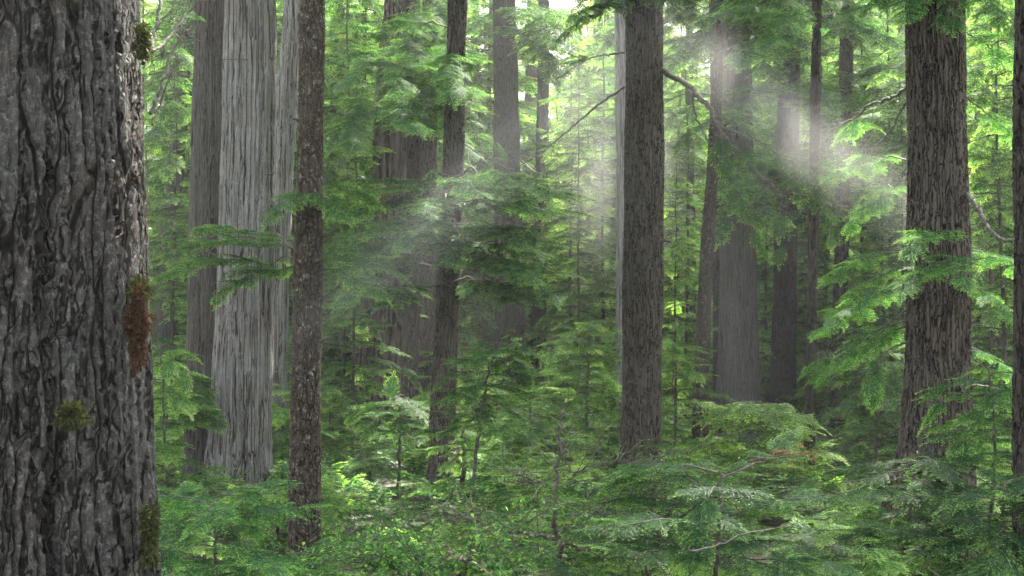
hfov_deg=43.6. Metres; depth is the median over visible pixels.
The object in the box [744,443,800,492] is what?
hemlock sapling
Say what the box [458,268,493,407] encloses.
hemlock sapling
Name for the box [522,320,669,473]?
hemlock sapling
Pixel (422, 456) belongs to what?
hemlock sapling
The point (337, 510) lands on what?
hemlock sapling
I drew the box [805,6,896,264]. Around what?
distant hemlock
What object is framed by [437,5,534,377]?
forest hemlock
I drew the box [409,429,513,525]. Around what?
hemlock sapling
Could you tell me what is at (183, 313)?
hemlock sapling
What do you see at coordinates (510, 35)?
hemlock tree
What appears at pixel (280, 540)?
hemlock sapling
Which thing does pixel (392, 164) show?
cedar snag
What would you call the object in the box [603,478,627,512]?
hemlock sapling
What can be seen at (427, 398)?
hemlock sapling
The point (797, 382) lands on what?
hemlock sapling
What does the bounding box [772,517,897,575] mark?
hemlock sapling
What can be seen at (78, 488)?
douglas fir
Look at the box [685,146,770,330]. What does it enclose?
forest hemlock
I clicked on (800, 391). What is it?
hemlock sapling
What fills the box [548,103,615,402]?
forest hemlock
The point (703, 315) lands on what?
hemlock tree
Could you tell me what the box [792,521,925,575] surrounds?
hemlock sapling
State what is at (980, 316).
forest hemlock
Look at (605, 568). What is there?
hemlock sapling
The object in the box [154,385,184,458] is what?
hemlock sapling
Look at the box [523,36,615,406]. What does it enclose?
forest hemlock
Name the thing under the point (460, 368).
hemlock sapling
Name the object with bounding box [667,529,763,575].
hemlock sapling
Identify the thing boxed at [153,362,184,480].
hemlock sapling
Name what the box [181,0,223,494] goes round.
red cedar
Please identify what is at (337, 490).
hemlock sapling
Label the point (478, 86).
forest hemlock
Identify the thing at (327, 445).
hemlock sapling
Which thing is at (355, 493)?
hemlock sapling
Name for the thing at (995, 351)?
hemlock sapling
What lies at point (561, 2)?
sky
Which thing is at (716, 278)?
red cedar
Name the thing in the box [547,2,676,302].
distant hemlock
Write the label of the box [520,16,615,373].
forest hemlock
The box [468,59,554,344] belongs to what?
forest hemlock
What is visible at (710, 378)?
hemlock sapling
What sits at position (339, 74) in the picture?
hemlock tree
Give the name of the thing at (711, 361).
hemlock sapling
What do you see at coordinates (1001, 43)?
forest hemlock
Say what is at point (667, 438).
hemlock sapling
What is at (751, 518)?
hemlock sapling
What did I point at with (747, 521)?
hemlock sapling
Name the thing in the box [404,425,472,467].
hemlock sapling
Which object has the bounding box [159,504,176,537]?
hemlock sapling
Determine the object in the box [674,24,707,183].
distant hemlock
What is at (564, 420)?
hemlock sapling
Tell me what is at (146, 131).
forest hemlock
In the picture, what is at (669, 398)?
hemlock sapling
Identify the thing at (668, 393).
hemlock sapling
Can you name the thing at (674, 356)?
hemlock sapling
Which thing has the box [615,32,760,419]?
forest hemlock
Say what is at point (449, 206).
hemlock tree
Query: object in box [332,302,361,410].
hemlock sapling
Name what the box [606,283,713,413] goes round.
hemlock sapling
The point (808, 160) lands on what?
distant hemlock
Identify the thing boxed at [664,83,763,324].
forest hemlock
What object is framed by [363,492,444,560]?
hemlock sapling
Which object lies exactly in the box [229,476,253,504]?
hemlock sapling
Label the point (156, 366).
hemlock sapling
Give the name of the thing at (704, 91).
forest hemlock
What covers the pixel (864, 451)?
hemlock sapling
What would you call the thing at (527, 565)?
hemlock sapling
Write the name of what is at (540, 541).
hemlock sapling
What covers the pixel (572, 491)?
hemlock sapling
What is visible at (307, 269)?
hemlock tree
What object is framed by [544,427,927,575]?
hemlock sapling
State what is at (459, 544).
hemlock sapling
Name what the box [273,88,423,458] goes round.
forest hemlock
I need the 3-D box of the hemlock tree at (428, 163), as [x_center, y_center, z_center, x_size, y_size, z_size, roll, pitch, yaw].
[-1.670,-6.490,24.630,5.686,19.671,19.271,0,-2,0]
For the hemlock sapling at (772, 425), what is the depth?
16.24 m
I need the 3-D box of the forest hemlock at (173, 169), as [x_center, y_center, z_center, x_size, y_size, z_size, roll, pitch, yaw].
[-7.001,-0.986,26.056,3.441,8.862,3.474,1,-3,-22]
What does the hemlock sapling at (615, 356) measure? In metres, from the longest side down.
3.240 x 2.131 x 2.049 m
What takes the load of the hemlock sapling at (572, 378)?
on the ground
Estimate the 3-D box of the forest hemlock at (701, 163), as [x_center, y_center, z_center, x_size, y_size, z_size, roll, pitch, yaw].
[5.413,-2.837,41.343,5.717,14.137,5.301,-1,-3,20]
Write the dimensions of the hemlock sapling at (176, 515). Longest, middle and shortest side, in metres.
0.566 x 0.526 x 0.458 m
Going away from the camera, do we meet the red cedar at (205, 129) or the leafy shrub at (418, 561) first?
the leafy shrub at (418, 561)
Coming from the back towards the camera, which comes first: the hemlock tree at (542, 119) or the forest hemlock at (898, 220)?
the hemlock tree at (542, 119)
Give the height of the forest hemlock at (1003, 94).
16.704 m
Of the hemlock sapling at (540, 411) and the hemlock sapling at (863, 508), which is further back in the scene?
the hemlock sapling at (540, 411)
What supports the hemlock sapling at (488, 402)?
on the ground
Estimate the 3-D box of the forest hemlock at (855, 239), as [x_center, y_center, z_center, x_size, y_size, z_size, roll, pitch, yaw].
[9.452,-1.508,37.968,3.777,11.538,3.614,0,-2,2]
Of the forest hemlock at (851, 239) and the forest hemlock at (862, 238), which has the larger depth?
the forest hemlock at (851, 239)
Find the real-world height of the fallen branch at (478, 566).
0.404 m
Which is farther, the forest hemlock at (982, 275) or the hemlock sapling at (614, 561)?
the forest hemlock at (982, 275)
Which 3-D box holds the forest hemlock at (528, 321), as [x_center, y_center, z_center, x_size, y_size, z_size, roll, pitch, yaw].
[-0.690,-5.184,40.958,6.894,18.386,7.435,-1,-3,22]
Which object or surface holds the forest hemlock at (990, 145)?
on the ground
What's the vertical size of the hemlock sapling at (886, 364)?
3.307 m
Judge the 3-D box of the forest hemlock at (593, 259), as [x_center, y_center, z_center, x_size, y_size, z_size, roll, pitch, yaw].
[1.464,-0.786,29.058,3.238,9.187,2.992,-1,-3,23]
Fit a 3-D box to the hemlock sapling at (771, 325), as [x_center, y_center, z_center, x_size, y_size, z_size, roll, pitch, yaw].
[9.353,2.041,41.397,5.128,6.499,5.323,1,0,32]
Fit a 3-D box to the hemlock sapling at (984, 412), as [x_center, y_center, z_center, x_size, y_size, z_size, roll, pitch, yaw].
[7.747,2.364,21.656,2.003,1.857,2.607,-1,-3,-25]
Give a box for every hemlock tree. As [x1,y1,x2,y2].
[149,0,415,575]
[290,0,595,499]
[325,0,494,426]
[327,1,344,397]
[328,0,488,448]
[422,0,598,416]
[471,2,481,404]
[522,0,538,338]
[528,0,862,498]
[530,0,549,399]
[590,1,602,340]
[665,0,807,462]
[685,7,695,416]
[687,0,892,420]
[701,0,904,489]
[746,0,906,427]
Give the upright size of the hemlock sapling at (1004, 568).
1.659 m
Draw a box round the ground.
[156,396,1010,575]
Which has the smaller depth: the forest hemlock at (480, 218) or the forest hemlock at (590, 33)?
the forest hemlock at (480, 218)
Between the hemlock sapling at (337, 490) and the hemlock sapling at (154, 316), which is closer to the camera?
the hemlock sapling at (337, 490)
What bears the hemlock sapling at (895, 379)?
on the ground
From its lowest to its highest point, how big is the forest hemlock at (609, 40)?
12.637 m
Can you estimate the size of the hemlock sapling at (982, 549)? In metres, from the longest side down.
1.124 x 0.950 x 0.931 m
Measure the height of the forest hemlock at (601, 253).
11.330 m
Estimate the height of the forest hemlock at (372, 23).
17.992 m
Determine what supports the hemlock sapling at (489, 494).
on the ground
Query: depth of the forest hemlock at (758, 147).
49.33 m
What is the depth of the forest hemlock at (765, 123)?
33.01 m
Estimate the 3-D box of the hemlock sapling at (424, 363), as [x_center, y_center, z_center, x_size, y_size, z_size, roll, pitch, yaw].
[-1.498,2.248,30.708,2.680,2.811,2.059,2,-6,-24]
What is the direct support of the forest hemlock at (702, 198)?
on the ground
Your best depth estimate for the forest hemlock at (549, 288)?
50.95 m
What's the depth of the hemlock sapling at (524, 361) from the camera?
29.37 m
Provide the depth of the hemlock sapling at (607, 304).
38.67 m
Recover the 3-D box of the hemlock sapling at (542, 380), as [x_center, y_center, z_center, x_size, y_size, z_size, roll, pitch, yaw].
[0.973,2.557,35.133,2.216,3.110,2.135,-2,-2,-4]
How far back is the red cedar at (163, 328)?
31.65 m
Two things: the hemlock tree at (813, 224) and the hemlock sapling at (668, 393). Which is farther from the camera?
the hemlock sapling at (668, 393)
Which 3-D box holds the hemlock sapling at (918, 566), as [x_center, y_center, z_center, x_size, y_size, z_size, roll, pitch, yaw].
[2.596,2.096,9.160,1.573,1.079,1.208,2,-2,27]
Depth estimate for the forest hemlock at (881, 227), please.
23.97 m
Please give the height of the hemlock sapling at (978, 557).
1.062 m
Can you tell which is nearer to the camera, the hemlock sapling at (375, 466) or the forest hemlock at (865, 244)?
the hemlock sapling at (375, 466)
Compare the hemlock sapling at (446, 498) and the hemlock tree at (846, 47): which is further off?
the hemlock tree at (846, 47)
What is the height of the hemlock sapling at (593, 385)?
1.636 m
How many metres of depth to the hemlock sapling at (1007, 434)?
16.93 m
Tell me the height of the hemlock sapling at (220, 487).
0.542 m
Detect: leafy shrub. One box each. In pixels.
[275,499,441,575]
[290,470,568,575]
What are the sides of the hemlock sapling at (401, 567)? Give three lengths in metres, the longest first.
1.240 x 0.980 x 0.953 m
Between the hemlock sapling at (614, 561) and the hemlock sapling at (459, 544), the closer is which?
the hemlock sapling at (614, 561)
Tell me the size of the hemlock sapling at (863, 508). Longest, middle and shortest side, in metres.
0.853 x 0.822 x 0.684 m
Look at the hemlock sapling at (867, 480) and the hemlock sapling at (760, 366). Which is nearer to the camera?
the hemlock sapling at (867, 480)
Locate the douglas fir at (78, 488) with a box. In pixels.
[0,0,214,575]
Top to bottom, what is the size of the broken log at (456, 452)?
0.390 m
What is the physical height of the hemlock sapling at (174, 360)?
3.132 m
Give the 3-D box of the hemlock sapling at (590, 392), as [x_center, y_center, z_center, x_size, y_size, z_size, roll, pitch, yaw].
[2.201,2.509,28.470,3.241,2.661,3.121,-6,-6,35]
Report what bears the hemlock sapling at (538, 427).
on the ground
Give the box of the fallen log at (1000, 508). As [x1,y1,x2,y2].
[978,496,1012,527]
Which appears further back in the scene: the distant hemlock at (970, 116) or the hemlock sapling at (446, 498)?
the distant hemlock at (970, 116)
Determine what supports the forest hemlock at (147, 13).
on the ground
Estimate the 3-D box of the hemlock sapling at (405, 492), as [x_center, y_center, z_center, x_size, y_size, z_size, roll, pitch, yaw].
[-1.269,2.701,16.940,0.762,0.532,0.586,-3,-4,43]
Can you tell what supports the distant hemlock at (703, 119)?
on the ground
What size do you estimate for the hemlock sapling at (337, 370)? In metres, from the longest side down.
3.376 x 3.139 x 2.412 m
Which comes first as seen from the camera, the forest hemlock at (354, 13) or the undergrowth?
the undergrowth
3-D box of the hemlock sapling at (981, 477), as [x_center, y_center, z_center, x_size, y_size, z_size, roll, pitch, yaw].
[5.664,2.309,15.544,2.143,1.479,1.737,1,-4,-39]
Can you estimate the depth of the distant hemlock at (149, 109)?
82.39 m
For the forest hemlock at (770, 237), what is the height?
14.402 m
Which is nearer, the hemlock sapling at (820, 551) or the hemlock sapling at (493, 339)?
the hemlock sapling at (820, 551)
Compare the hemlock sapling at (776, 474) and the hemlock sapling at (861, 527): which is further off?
the hemlock sapling at (776, 474)
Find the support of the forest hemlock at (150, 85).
on the ground
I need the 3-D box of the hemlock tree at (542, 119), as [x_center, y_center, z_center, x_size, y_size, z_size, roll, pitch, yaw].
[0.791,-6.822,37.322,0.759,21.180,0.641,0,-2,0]
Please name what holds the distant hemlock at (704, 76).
on the ground
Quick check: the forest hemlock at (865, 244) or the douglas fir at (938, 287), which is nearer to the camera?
the douglas fir at (938, 287)
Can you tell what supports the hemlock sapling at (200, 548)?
on the ground
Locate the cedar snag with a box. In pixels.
[348,0,406,441]
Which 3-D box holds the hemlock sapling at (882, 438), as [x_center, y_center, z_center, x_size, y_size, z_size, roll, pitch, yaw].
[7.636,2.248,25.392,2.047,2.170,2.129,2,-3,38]
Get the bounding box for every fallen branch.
[420,499,492,575]
[688,520,789,552]
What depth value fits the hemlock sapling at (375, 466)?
18.57 m
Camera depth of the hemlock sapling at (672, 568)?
9.69 m
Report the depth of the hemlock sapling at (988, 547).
8.08 m
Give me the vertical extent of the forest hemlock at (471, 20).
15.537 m
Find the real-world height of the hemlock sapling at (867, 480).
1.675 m
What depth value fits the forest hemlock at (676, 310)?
24.00 m
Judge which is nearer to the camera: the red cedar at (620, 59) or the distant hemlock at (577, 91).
the red cedar at (620, 59)
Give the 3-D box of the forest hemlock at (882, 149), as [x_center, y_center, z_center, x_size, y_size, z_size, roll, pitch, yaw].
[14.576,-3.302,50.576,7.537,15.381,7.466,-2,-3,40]
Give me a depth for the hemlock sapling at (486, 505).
14.99 m
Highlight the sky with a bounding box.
[148,0,1003,151]
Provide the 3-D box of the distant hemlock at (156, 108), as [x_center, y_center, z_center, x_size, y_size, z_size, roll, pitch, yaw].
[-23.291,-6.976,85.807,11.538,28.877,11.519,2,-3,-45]
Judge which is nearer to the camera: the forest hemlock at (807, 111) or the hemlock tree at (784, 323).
the hemlock tree at (784, 323)
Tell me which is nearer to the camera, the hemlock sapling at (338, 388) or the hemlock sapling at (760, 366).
the hemlock sapling at (338, 388)
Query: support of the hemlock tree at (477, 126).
on the ground
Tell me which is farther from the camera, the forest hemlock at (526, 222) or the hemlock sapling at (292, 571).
the forest hemlock at (526, 222)
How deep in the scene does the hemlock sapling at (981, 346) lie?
29.33 m
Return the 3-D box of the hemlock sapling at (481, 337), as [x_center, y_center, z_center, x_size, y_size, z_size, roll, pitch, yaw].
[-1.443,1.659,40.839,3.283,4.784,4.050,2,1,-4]
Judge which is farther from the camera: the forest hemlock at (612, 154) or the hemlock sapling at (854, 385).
the forest hemlock at (612, 154)
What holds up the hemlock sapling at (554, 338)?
on the ground
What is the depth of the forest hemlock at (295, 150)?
39.95 m
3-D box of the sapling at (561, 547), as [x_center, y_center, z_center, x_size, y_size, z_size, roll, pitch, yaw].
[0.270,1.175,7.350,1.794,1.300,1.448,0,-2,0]
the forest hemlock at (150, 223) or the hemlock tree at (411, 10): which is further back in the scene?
the forest hemlock at (150, 223)
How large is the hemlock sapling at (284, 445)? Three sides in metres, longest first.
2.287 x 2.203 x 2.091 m
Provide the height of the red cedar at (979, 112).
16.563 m
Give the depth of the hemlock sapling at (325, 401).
21.87 m
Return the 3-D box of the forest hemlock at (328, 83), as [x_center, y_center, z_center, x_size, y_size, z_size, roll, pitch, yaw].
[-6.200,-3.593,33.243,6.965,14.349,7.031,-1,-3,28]
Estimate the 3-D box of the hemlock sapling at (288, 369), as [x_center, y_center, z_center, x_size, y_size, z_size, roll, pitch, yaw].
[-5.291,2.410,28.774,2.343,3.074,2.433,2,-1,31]
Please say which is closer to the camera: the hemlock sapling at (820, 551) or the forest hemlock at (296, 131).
the hemlock sapling at (820, 551)
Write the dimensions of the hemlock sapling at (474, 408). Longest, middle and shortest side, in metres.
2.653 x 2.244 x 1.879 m
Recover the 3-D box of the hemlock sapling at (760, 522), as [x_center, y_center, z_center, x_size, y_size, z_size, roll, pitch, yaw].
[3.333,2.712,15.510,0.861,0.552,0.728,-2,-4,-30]
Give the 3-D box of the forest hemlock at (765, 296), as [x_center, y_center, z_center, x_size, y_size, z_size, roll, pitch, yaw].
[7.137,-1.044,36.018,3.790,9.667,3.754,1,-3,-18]
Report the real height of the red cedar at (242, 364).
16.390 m
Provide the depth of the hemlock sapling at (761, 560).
9.70 m
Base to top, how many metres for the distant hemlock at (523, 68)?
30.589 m
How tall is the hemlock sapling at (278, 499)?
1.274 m
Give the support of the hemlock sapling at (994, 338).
on the ground
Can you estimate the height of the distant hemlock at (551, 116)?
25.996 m
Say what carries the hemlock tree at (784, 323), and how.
on the ground
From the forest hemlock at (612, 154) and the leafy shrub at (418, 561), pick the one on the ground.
the forest hemlock at (612, 154)
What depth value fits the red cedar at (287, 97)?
24.95 m
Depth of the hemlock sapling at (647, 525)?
13.32 m
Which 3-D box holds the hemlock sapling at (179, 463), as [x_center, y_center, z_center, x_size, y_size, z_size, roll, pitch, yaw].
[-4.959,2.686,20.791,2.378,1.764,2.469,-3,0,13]
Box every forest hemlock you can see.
[140,0,189,359]
[140,2,193,358]
[141,27,193,427]
[142,0,193,359]
[143,1,192,340]
[144,63,185,338]
[148,5,329,340]
[152,0,362,394]
[180,9,331,306]
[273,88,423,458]
[276,0,383,334]
[276,5,356,409]
[277,0,492,362]
[277,8,368,395]
[287,0,432,423]
[291,4,383,381]
[294,0,383,386]
[322,0,520,420]
[324,1,479,370]
[437,0,576,400]
[437,0,590,386]
[437,1,589,384]
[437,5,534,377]
[437,50,529,384]
[460,0,554,408]
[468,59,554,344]
[508,65,616,439]
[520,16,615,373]
[520,111,581,360]
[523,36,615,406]
[532,10,672,403]
[535,7,712,403]
[546,3,616,399]
[546,72,609,349]
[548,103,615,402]
[549,9,712,407]
[600,15,759,377]
[607,48,706,314]
[613,2,821,378]
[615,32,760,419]
[661,161,722,462]
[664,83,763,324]
[664,84,769,300]
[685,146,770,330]
[689,9,888,402]
[700,36,853,349]
[711,0,905,404]
[752,60,823,385]
[753,105,820,403]
[756,38,870,396]
[761,0,905,417]
[769,56,885,417]
[800,0,906,411]
[800,147,885,374]
[801,13,906,333]
[815,39,987,436]
[826,118,906,433]
[832,51,906,368]
[851,6,988,334]
[885,1,1013,409]
[893,2,1012,394]
[895,0,1014,488]
[901,0,1014,468]
[966,0,1013,421]
[966,10,1012,361]
[968,12,1012,387]
[971,3,1014,349]
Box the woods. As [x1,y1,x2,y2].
[140,0,1005,229]
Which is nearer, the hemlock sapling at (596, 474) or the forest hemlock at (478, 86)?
the hemlock sapling at (596, 474)
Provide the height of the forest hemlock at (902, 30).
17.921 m
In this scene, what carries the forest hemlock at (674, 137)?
on the ground
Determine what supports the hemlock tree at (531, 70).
on the ground
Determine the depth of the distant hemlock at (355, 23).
62.38 m
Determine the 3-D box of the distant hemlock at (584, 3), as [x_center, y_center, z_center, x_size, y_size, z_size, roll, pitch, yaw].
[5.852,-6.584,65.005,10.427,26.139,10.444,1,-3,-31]
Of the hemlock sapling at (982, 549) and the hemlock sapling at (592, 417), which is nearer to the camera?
the hemlock sapling at (982, 549)
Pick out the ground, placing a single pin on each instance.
(857, 439)
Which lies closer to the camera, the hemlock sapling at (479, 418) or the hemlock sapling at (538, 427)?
the hemlock sapling at (479, 418)
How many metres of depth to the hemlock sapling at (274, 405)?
23.78 m
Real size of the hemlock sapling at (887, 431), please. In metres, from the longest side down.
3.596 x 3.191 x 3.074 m
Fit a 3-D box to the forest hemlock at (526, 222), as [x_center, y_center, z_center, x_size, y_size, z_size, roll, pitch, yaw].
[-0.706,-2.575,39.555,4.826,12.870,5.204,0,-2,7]
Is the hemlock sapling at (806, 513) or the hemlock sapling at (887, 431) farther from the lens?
the hemlock sapling at (887, 431)
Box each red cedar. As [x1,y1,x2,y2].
[141,0,230,434]
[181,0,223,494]
[201,0,279,504]
[272,0,299,460]
[614,1,625,441]
[663,0,840,434]
[709,0,719,403]
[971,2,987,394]
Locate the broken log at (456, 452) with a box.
[446,446,477,472]
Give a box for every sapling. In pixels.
[150,260,186,338]
[152,341,244,519]
[153,303,186,444]
[153,331,183,423]
[153,333,183,451]
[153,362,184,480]
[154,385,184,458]
[157,478,406,575]
[158,490,192,529]
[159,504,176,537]
[162,442,276,476]
[166,431,275,476]
[169,467,354,567]
[171,528,235,575]
[193,484,286,564]
[214,471,231,504]
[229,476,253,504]
[271,374,365,474]
[272,360,289,450]
[272,384,342,483]
[274,370,379,477]
[277,558,310,575]
[287,364,290,407]
[320,367,350,439]
[321,306,356,410]
[321,370,483,503]
[321,404,358,460]
[321,471,360,532]
[321,492,366,563]
[325,550,363,575]
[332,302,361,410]
[343,474,381,511]
[360,422,409,472]
[361,533,437,575]
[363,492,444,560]
[391,474,435,510]
[400,380,699,575]
[401,444,456,477]
[401,516,478,574]
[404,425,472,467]
[409,341,553,530]
[409,352,478,442]
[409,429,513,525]
[416,501,529,575]
[417,349,431,427]
[418,328,488,430]
[418,491,461,534]
[420,308,511,425]
[426,418,601,559]
[429,487,527,575]
[450,490,498,524]
[456,381,529,472]
[457,360,523,449]
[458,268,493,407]
[459,373,532,453]
[460,460,611,575]
[461,315,490,403]
[463,382,606,478]
[469,304,556,387]
[476,387,597,499]
[476,411,637,546]
[478,548,554,575]
[482,329,555,438]
[493,434,596,535]
[496,371,619,485]
[518,321,619,462]
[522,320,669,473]
[526,496,613,574]
[527,327,557,410]
[528,270,606,397]
[528,318,615,427]
[536,368,680,496]
[536,431,817,575]
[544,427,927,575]
[546,237,673,396]
[550,350,616,434]
[558,379,615,450]
[571,441,756,575]
[573,525,646,575]
[583,532,661,575]
[595,332,666,437]
[598,523,667,575]
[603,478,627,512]
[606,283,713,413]
[606,313,692,429]
[614,433,680,473]
[615,342,736,479]
[619,366,690,443]
[629,508,668,545]
[637,459,787,549]
[647,510,724,575]
[659,400,854,521]
[661,291,712,420]
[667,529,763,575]
[668,264,803,409]
[669,392,716,443]
[689,308,713,416]
[689,332,768,422]
[707,474,778,542]
[708,293,804,419]
[727,530,794,575]
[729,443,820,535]
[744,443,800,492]
[756,451,1011,575]
[758,292,849,405]
[758,493,802,534]
[760,325,828,416]
[770,501,823,547]
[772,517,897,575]
[776,363,854,426]
[780,494,831,531]
[781,548,833,575]
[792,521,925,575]
[800,495,912,575]
[812,506,971,575]
[815,355,872,415]
[816,435,833,457]
[817,343,904,492]
[822,490,888,556]
[831,465,1023,575]
[837,361,900,446]
[843,435,890,480]
[848,433,873,460]
[848,487,880,528]
[853,320,900,417]
[861,348,904,434]
[864,433,897,476]
[881,367,1012,572]
[893,319,1012,440]
[920,511,997,575]
[933,504,1010,575]
[972,300,1012,388]
[972,307,1003,411]
[972,522,1022,575]
[973,397,1011,440]
[974,428,1011,508]
[976,409,1011,507]
[976,442,1011,527]
[977,427,1012,537]
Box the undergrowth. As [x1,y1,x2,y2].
[155,393,1012,575]
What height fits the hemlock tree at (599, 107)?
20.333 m
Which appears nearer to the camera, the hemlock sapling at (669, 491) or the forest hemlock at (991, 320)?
the hemlock sapling at (669, 491)
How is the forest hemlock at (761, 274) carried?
on the ground
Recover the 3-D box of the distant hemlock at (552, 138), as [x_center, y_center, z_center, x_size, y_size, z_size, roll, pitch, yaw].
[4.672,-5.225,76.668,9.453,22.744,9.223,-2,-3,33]
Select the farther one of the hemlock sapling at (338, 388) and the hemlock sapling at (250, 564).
the hemlock sapling at (338, 388)
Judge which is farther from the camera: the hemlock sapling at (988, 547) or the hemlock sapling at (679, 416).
the hemlock sapling at (679, 416)
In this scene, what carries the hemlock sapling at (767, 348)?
on the ground
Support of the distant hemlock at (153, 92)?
on the ground
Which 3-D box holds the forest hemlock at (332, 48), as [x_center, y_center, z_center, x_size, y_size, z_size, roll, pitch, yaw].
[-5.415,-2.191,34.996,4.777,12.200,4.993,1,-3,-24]
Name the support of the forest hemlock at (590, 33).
on the ground
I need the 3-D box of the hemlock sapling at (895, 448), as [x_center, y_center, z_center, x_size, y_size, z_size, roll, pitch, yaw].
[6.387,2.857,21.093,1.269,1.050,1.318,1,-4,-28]
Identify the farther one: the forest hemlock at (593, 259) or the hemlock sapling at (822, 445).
the forest hemlock at (593, 259)
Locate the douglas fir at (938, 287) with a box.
[798,0,1014,574]
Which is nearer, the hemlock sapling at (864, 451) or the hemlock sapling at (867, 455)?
the hemlock sapling at (867, 455)
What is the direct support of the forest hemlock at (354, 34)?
on the ground
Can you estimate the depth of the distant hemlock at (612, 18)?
56.17 m
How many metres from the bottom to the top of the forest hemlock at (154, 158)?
16.781 m
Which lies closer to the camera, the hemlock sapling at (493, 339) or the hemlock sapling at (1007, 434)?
the hemlock sapling at (1007, 434)
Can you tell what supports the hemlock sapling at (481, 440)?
on the ground
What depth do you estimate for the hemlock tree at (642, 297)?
17.76 m
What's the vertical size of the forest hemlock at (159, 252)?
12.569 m
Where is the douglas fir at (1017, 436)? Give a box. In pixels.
[1010,0,1023,567]
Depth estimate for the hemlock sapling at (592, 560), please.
10.97 m
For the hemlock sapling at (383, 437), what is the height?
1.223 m
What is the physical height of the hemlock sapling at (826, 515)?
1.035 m
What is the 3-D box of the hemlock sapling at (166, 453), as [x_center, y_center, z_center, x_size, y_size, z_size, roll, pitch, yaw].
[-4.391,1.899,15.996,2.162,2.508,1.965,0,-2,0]
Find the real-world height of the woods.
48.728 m
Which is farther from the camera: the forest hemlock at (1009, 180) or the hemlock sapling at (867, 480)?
the forest hemlock at (1009, 180)
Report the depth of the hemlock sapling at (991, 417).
9.89 m
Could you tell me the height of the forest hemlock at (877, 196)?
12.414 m
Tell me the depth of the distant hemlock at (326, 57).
56.42 m
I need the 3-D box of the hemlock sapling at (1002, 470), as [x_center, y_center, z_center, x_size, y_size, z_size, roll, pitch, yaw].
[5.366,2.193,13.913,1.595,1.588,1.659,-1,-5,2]
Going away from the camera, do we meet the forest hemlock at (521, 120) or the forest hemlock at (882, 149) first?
the forest hemlock at (521, 120)
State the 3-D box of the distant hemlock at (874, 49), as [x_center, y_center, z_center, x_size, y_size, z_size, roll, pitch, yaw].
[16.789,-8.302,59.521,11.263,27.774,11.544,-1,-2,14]
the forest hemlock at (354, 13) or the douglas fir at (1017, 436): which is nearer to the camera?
the douglas fir at (1017, 436)
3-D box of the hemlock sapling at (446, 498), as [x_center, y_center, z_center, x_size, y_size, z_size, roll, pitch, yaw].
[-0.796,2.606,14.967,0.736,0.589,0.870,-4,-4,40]
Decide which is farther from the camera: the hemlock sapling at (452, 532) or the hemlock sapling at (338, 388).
the hemlock sapling at (338, 388)
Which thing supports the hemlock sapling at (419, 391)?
on the ground
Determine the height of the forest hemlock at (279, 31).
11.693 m
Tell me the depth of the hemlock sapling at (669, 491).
10.79 m
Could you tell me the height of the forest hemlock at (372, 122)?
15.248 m
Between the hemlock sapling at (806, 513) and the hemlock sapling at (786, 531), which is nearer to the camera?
the hemlock sapling at (786, 531)
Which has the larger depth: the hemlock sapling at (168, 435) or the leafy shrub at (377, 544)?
the hemlock sapling at (168, 435)
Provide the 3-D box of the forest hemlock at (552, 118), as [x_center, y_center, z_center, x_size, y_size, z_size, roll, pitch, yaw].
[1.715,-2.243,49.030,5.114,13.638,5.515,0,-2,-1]
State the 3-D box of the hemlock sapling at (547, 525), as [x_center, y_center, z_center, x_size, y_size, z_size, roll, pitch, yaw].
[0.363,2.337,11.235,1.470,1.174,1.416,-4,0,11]
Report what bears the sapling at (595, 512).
on the undergrowth
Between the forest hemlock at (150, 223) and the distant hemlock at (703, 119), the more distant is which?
the distant hemlock at (703, 119)
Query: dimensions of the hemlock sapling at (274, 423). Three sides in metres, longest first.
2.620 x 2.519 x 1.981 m
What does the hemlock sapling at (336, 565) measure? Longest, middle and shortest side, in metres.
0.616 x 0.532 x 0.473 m
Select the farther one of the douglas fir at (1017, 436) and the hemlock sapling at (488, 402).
the hemlock sapling at (488, 402)
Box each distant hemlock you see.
[140,20,162,277]
[141,4,185,317]
[141,8,183,225]
[144,5,187,228]
[276,1,344,325]
[322,3,377,308]
[518,60,550,144]
[521,79,567,251]
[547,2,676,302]
[549,26,615,288]
[552,1,704,314]
[565,0,709,372]
[664,1,772,319]
[673,0,904,353]
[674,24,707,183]
[696,36,852,337]
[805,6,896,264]
[820,1,905,308]
[868,3,1009,312]
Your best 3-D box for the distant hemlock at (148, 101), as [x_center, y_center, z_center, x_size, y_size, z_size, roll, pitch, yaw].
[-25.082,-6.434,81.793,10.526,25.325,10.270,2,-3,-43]
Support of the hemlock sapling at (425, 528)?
on the ground
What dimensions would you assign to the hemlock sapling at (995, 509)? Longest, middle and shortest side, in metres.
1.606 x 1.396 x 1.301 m
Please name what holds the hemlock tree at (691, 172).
on the ground
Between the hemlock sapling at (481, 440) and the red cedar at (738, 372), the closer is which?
the hemlock sapling at (481, 440)
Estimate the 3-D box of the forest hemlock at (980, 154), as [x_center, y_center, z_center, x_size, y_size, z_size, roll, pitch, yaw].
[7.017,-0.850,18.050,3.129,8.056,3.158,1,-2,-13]
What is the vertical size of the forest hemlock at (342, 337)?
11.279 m
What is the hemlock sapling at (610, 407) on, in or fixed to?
on the ground
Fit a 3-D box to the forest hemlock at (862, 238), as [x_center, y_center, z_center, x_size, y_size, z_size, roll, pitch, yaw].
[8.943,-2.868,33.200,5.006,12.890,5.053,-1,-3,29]
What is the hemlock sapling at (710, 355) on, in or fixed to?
on the ground

